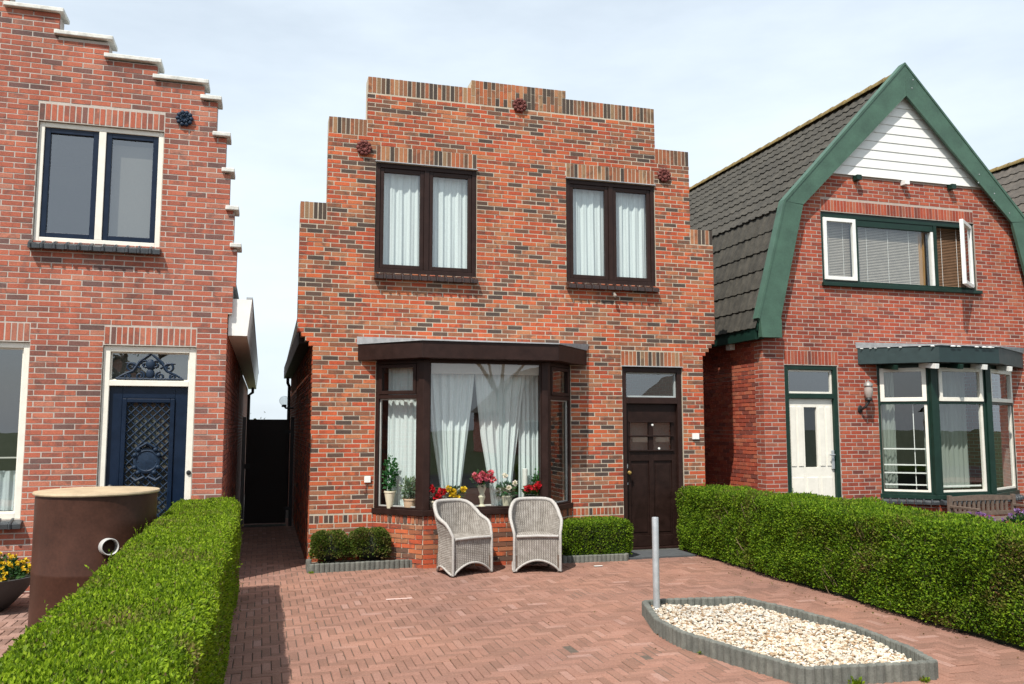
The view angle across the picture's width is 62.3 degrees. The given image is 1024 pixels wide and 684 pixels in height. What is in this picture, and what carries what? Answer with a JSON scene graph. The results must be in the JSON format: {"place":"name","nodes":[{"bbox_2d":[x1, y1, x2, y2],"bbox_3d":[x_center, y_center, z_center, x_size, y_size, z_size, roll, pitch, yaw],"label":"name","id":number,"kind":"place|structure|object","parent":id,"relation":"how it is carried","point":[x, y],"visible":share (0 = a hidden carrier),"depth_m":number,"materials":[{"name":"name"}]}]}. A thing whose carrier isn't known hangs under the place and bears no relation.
{"place":"outdoors","nodes":[
{"label":"outdoors","id":0,"kind":"place"},
{"bbox_2d":[0,594,28,656],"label":"side path","id":1,"kind":"structure","parent":0,"point":[13,618],"depth_m":7.53,"materials":[{"name":"red brick"}]},
{"bbox_2d":[0,552,30,610],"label":"flower bowl","id":2,"kind":"object","parent":1,"relation":"on","point":[14,582],"visible":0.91,"depth_m":7.92,"materials":[{"name":"ceramic"}]},
{"bbox_2d":[28,486,159,627],"bbox_3d":[-3.532,1.853,7.173,0.979,1.190,0.979,-1,-6,11],"label":"water tank","id":3,"kind":"object","parent":1,"relation":"on","point":[76,530],"visible":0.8,"depth_m":6.78,"materials":[{"name":"brown metal"}]},
{"bbox_2d":[15,0,1023,418],"label":"sky","id":4,"kind":"structure","parent":0,"point":[722,80],"materials":[{"name":"white"}]},
{"bbox_2d":[224,494,1023,683],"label":"driveway","id":5,"kind":"structure","parent":0,"point":[501,616],"depth_m":7.41,"materials":[{"name":"red brick"}]},
{"bbox_2d":[0,495,243,683],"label":"hedge","id":6,"kind":"object","parent":5,"relation":"on","point":[155,602],"visible":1,"depth_m":3.60,"materials":[{"name":"green plant"}]},
{"bbox_2d":[240,417,293,526],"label":"garden gate","id":7,"kind":"structure","parent":5,"relation":"on","point":[265,465],"depth_m":14.84,"materials":[{"name":"black wood"}]},
{"bbox_2d":[433,498,492,576],"bbox_3d":[-0.625,2.326,10.177,0.658,0.845,0.597,4,-7,-37],"label":"wicker armchair","id":8,"kind":"object","parent":5,"relation":"on","point":[465,533],"visible":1,"depth_m":10.08,"materials":[{"name":"grey wicker"}]},
{"bbox_2d":[508,497,562,572],"bbox_3d":[0.281,2.347,10.389,0.658,0.845,0.597,0,-6,-5],"label":"wicker armchair","id":9,"kind":"object","parent":5,"relation":"on","point":[536,523],"visible":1,"depth_m":10.32,"materials":[{"name":"grey wicker"}]},
{"bbox_2d":[628,549,695,559],"bbox_3d":[1.919,2.900,11.484,0.980,0.072,0.575,2,-6,-16],"label":"doorstep","id":10,"kind":"object","parent":5,"relation":"on","point":[664,553],"visible":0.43,"depth_m":11.38,"materials":[{"name":"grey concrete"}]},
{"bbox_2d":[675,483,1023,649],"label":"hedge","id":11,"kind":"object","parent":5,"relation":"on","point":[963,572],"visible":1,"depth_m":8.15,"materials":[{"name":"green plant"}]},
{"bbox_2d":[848,676,864,683],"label":"weed","id":12,"kind":"object","parent":5,"relation":"on","point":[857,681],"visible":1,"depth_m":5.67,"materials":[{"name":"green plant"}]},
{"bbox_2d":[919,676,930,682],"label":"weed","id":13,"kind":"object","parent":5,"relation":"on","point":[926,679],"visible":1,"depth_m":5.75,"materials":[{"name":"green plant"}]},
{"bbox_2d":[651,602,911,666],"bbox_3d":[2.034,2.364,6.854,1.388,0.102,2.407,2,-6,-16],"label":"gravel","id":14,"kind":"structure","parent":0,"point":[738,629],"depth_m":6.78,"materials":[{"name":"beige gravel"}]},
{"bbox_2d":[652,517,659,609],"bbox_3d":[1.324,2.063,7.794,0.068,0.897,0.068,2,-6,-16],"label":"bollard","id":15,"kind":"object","parent":14,"relation":"on","point":[655,561],"visible":0.78,"depth_m":7.77,"materials":[{"name":"metal"}]},
{"bbox_2d":[689,62,1023,522],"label":"gambrel house","id":16,"kind":"structure","parent":0,"point":[802,350],"depth_m":13.39,"materials":[{"name":"red brick"}]},
{"bbox_2d":[784,365,840,497],"bbox_3d":[4.503,1.603,12.736,0.925,2.495,0.155,2,-6,-16],"label":"door","id":17,"kind":"structure","parent":16,"relation":"in","point":[812,422],"depth_m":12.77,"materials":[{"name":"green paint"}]},
{"bbox_2d":[827,222,850,276],"bbox_3d":[5.064,-1.440,13.283,0.541,0.960,0.036,2,-6,-16],"label":"venetian blind","id":18,"kind":"object","parent":16,"relation":"attached to","point":[839,253],"visible":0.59,"depth_m":13.30,"materials":[{"name":"white paint"}]},
{"bbox_2d":[858,380,872,412],"bbox_3d":[5.404,0.831,12.927,0.145,0.499,0.226,4,-7,-35],"label":"wall lantern","id":19,"kind":"object","parent":16,"relation":"attached to","point":[868,388],"depth_m":12.86,"materials":[{"name":"white glass"}]},
{"bbox_2d":[857,228,919,284],"bbox_3d":[6.004,-1.403,13.555,1.212,0.979,0.036,2,-6,-16],"label":"venetian blind","id":20,"kind":"object","parent":16,"relation":"attached to","point":[888,260],"visible":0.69,"depth_m":13.56,"materials":[{"name":"white paint"}]},
{"bbox_2d":[881,372,897,487],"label":"curtain","id":21,"kind":"object","parent":16,"relation":"hanging from","point":[888,428],"visible":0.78,"depth_m":13.14,"materials":[{"name":"white fabric"}]},
{"bbox_2d":[820,212,982,293],"bbox_3d":[6.241,-1.417,13.352,3.016,1.171,0.517,2,-6,-16],"label":"window","id":22,"kind":"structure","parent":16,"relation":"in","point":[856,221],"depth_m":13.44,"materials":[{"name":"green paint"}]},
{"bbox_2d":[916,233,925,284],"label":"curtain","id":23,"kind":"object","parent":16,"relation":"hanging from","point":[921,257],"visible":0.92,"depth_m":13.75,"materials":[{"name":"fabric"}]},
{"bbox_2d":[855,342,1023,504],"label":"bay window","id":24,"kind":"structure","parent":16,"relation":"in","point":[931,360],"depth_m":12.88,"materials":[{"name":"green paint"}]},
{"bbox_2d":[923,372,969,487],"bbox_3d":[6.755,1.349,13.201,0.802,1.827,0.067,2,-6,-16],"label":"curtain","id":25,"kind":"object","parent":16,"relation":"hanging from","point":[954,445],"visible":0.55,"depth_m":13.23,"materials":[{"name":"white fabric"}]},
{"bbox_2d":[936,228,964,286],"bbox_3d":[7.158,-1.369,13.891,0.615,0.979,0.036,2,-6,-16],"label":"venetian blind","id":26,"kind":"object","parent":16,"relation":"attached to","point":[956,263],"visible":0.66,"depth_m":13.90,"materials":[{"name":"white paint"}]},
{"bbox_2d":[961,511,994,520],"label":"flowers","id":27,"kind":"object","parent":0,"point":[982,514],"visible":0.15,"depth_m":11.33,"materials":[{"name":"purple plant"}]},
{"bbox_2d":[947,494,1023,521],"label":"garden bench","id":28,"kind":"object","parent":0,"point":[952,506],"visible":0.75,"depth_m":12.42,"materials":[{"name":"brown wood"}]},
{"bbox_2d":[990,158,1023,213],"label":"gambrel house","id":29,"kind":"structure","parent":0,"point":[1009,176],"depth_m":19.68,"materials":[{"name":"grey tile"}]},
{"bbox_2d":[1001,508,1023,524],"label":"flowers","id":30,"kind":"object","parent":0,"point":[1014,517],"visible":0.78,"depth_m":10.56,"materials":[{"name":"plant"}]},
{"label":"ground","id":31,"kind":"structure","parent":0,"visible":0},
{"bbox_2d":[0,0,258,593],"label":"brick house","id":32,"kind":"structure","parent":31,"relation":"on","point":[128,361],"depth_m":9.42,"materials":[{"name":"brick"}]},
{"bbox_2d":[0,471,15,510],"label":"curtain","id":33,"kind":"object","parent":32,"relation":"hanging from","point":[7,484],"visible":1,"depth_m":9.01,"materials":[{"name":"white fabric"}]},
{"bbox_2d":[0,342,29,528],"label":"window","id":34,"kind":"structure","parent":32,"relation":"in","point":[15,514],"depth_m":8.98,"materials":[{"name":"beige paint"}]},
{"bbox_2d":[27,122,163,255],"bbox_3d":[-4.578,-1.698,9.407,1.318,1.433,0.235,2,-6,-16],"label":"window","id":35,"kind":"structure","parent":32,"relation":"in","point":[103,137],"depth_m":9.42,"materials":[{"name":"beige paint"}]},
{"bbox_2d":[108,145,152,237],"bbox_3d":[-4.319,-1.684,9.629,0.497,1.099,0.006,2,-6,-16],"label":"roller blind","id":36,"kind":"object","parent":32,"relation":"attached to","point":[130,194],"visible":0.79,"depth_m":9.63,"materials":[{"name":"grey fabric"}]},
{"bbox_2d":[97,346,196,516],"bbox_3d":[-4.037,1.361,9.364,0.951,2.618,0.216,2,-6,-16],"label":"door","id":37,"kind":"structure","parent":32,"relation":"in","point":[146,440],"depth_m":9.40,"materials":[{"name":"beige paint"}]},
{"bbox_2d":[306,559,415,572],"bbox_3d":[-1.852,2.746,10.444,1.336,0.234,0.447,2,-6,-16],"label":"palisade edging","id":38,"kind":"object","parent":31,"relation":"on","point":[350,566],"visible":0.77,"depth_m":10.23,"materials":[{"name":"grey concrete"}]},
{"bbox_2d":[312,554,564,567],"bbox_3d":[-0.509,2.840,10.774,3.960,0.150,0.570,2,-6,-16],"label":"planting bed","id":39,"kind":"object","parent":31,"relation":"on","point":[369,560],"visible":0.11,"depth_m":10.61,"materials":[{"name":"soil"}]},
{"bbox_2d":[308,529,349,562],"bbox_3d":[-2.232,2.521,10.372,0.508,0.452,0.412,2,-6,-16],"label":"box shrub","id":40,"kind":"object","parent":39,"relation":"on","point":[330,546],"visible":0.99,"depth_m":10.26,"materials":[{"name":"green plant"}]},
{"bbox_2d":[348,526,391,560],"bbox_3d":[-1.761,2.525,10.502,0.559,0.471,0.404,2,-6,-16],"label":"box shrub","id":41,"kind":"object","parent":39,"relation":"on","point":[370,544],"visible":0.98,"depth_m":10.39,"materials":[{"name":"green plant"}]},
{"bbox_2d":[562,515,633,555],"bbox_3d":[1.080,2.589,11.252,0.986,0.545,0.585,2,-6,-16],"label":"box hedge","id":42,"kind":"object","parent":39,"relation":"on","point":[592,535],"visible":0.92,"depth_m":11.05,"materials":[{"name":"green plant"}]},
{"bbox_2d":[284,76,714,568],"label":"brick house","id":43,"kind":"structure","parent":31,"relation":"on","point":[615,358],"depth_m":11.65,"materials":[{"name":"brick"}]},
{"bbox_2d":[279,396,293,408],"bbox_3d":[-4.468,1.196,16.769,0.273,0.258,0.189,-1,-6,8],"label":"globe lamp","id":44,"kind":"object","parent":43,"relation":"attached to","point":[285,406],"visible":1,"depth_m":16.77,"materials":[{"name":"black metal"}]},
{"bbox_2d":[382,454,398,508],"bbox_3d":[-1.542,1.760,10.737,0.225,0.692,0.215,2,-6,-16],"label":"potted plant","id":45,"kind":"object","parent":43,"relation":"on","point":[389,493],"visible":1,"depth_m":10.71,"materials":[{"name":"green plant"}]},
{"bbox_2d":[383,173,419,265],"bbox_3d":[-1.496,-1.632,11.386,0.588,1.330,0.043,2,-6,-16],"label":"curtain","id":46,"kind":"object","parent":43,"relation":"hanging from","point":[401,223],"visible":0.82,"depth_m":11.39,"materials":[{"name":"white fabric"}]},
{"bbox_2d":[387,368,415,505],"bbox_3d":[-1.357,1.204,10.851,0.560,1.780,0.058,-3,-6,27],"label":"curtain","id":47,"kind":"object","parent":43,"relation":"hanging from","point":[402,431],"visible":0.52,"depth_m":10.88,"materials":[{"name":"white fabric"}]},
{"bbox_2d":[399,475,414,507],"bbox_3d":[-1.280,1.885,10.663,0.297,0.427,0.285,2,-6,-16],"label":"potted plant","id":48,"kind":"object","parent":43,"relation":"on","point":[410,501],"visible":0.82,"depth_m":10.62,"materials":[{"name":"green plant"}]},
{"bbox_2d":[374,160,478,283],"bbox_3d":[-1.140,-1.593,11.339,1.395,1.585,0.210,2,-6,-16],"label":"window","id":49,"kind":"structure","parent":43,"relation":"in","point":[426,174],"depth_m":11.35,"materials":[{"name":"brown paint"}]},
{"bbox_2d":[430,484,446,507],"bbox_3d":[-0.968,1.931,10.601,0.281,0.323,0.265,2,-6,-16],"label":"potted plant","id":50,"kind":"object","parent":43,"relation":"on","point":[437,494],"visible":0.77,"depth_m":10.54,"materials":[{"name":"red plant"}]},
{"bbox_2d":[432,177,466,268],"bbox_3d":[-0.863,-1.613,11.568,0.588,1.330,0.044,2,-6,-16],"label":"curtain","id":51,"kind":"object","parent":43,"relation":"hanging from","point":[449,223],"visible":0.85,"depth_m":11.57,"materials":[{"name":"white fabric"}]},
{"bbox_2d":[431,374,473,498],"bbox_3d":[-0.785,1.203,10.840,0.635,1.780,0.069,2,-6,-16],"label":"curtain","id":52,"kind":"object","parent":43,"relation":"hanging from","point":[451,398],"visible":0.84,"depth_m":10.85,"materials":[{"name":"white fabric"}]},
{"bbox_2d":[442,485,466,498],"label":"potted plant","id":53,"kind":"object","parent":43,"relation":"on","point":[453,492],"visible":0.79,"depth_m":10.61,"materials":[{"name":"yellow plant"}]},
{"bbox_2d":[357,337,588,515],"bbox_3d":[-0.376,1.065,10.961,3.200,2.251,0.850,2,-6,-16],"label":"bay window","id":54,"kind":"structure","parent":43,"relation":"in","point":[417,354],"depth_m":10.77,"materials":[{"name":"brown paint"}]},
{"bbox_2d":[469,469,496,505],"bbox_3d":[-0.377,1.863,10.783,0.327,0.496,0.286,2,-6,-16],"label":"potted plant","id":55,"kind":"object","parent":43,"relation":"on","point":[483,478],"visible":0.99,"depth_m":10.74,"materials":[{"name":"pink plant"}]},
{"bbox_2d":[431,363,538,374],"bbox_3d":[-0.350,0.351,10.942,1.460,0.135,0.013,2,-6,-16],"label":"roller blind","id":56,"kind":"object","parent":43,"relation":"attached to","point":[451,368],"visible":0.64,"depth_m":10.93,"materials":[{"name":"grey fabric"}]},
{"bbox_2d":[475,374,524,504],"bbox_3d":[-0.148,1.223,11.038,0.690,1.780,0.073,2,-6,-16],"label":"curtain","id":57,"kind":"object","parent":43,"relation":"hanging from","point":[499,399],"visible":0.87,"depth_m":11.04,"materials":[{"name":"white fabric"}]},
{"bbox_2d":[495,473,517,505],"bbox_3d":[-0.069,1.896,10.881,0.318,0.449,0.277,2,-6,-16],"label":"potted plant","id":58,"kind":"object","parent":43,"relation":"on","point":[505,496],"visible":0.98,"depth_m":10.83,"materials":[{"name":"green plant"}]},
{"bbox_2d":[522,468,527,496],"bbox_3d":[0.170,1.887,11.043,0.068,0.500,0.068,2,-6,-16],"label":"candle","id":59,"kind":"object","parent":43,"relation":"on","point":[524,476],"visible":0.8,"depth_m":11.03,"materials":[{"name":"wax"}]},
{"bbox_2d":[518,375,537,496],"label":"curtain","id":60,"kind":"object","parent":43,"relation":"hanging from","point":[528,443],"visible":0.8,"depth_m":11.21,"materials":[{"name":"white fabric"}]},
{"bbox_2d":[521,481,541,496],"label":"potted plant","id":61,"kind":"object","parent":43,"relation":"on","point":[528,490],"visible":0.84,"depth_m":10.92,"materials":[{"name":"red plant"}]},
{"bbox_2d":[531,467,538,496],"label":"potted plant","id":62,"kind":"object","parent":43,"relation":"on","point":[534,479],"visible":0.31,"depth_m":11.11,"materials":[{"name":"green plant"}]},
{"bbox_2d":[573,189,603,275],"bbox_3d":[1.066,-1.557,12.129,0.585,1.330,0.045,2,-6,-16],"label":"curtain","id":63,"kind":"object","parent":43,"relation":"hanging from","point":[588,244],"visible":0.86,"depth_m":12.14,"materials":[{"name":"white fabric"}]},
{"bbox_2d":[565,177,658,292],"bbox_3d":[1.420,-1.517,12.084,1.390,1.585,0.210,2,-6,-16],"label":"window","id":64,"kind":"structure","parent":43,"relation":"in","point":[609,190],"depth_m":12.10,"materials":[{"name":"brown paint"}]},
{"bbox_2d":[616,193,645,277],"bbox_3d":[1.696,-1.538,12.314,0.585,1.330,0.042,2,-6,-16],"label":"curtain","id":65,"kind":"object","parent":43,"relation":"hanging from","point":[630,236],"visible":0.81,"depth_m":12.32,"materials":[{"name":"white fabric"}]},
{"bbox_2d":[622,365,684,550],"bbox_3d":[1.978,1.636,12.008,0.945,2.582,0.200,2,-6,-16],"label":"door","id":66,"kind":"structure","parent":43,"relation":"in","point":[652,472],"depth_m":12.02,"materials":[{"name":"brown paint"}]},
{"bbox_2d":[562,552,628,562],"bbox_3d":[1.181,2.838,11.033,1.063,0.168,0.503,6,-8,-46],"label":"palisade edging","id":67,"kind":"object","parent":31,"relation":"on","point":[595,558],"visible":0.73,"depth_m":10.90,"materials":[{"name":"grey concrete"}]},
{"bbox_2d":[642,596,938,683],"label":"palisade edging","id":68,"kind":"object","parent":31,"relation":"on","point":[918,666],"visible":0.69,"depth_m":6.12,"materials":[{"name":"grey concrete"}]}
]}

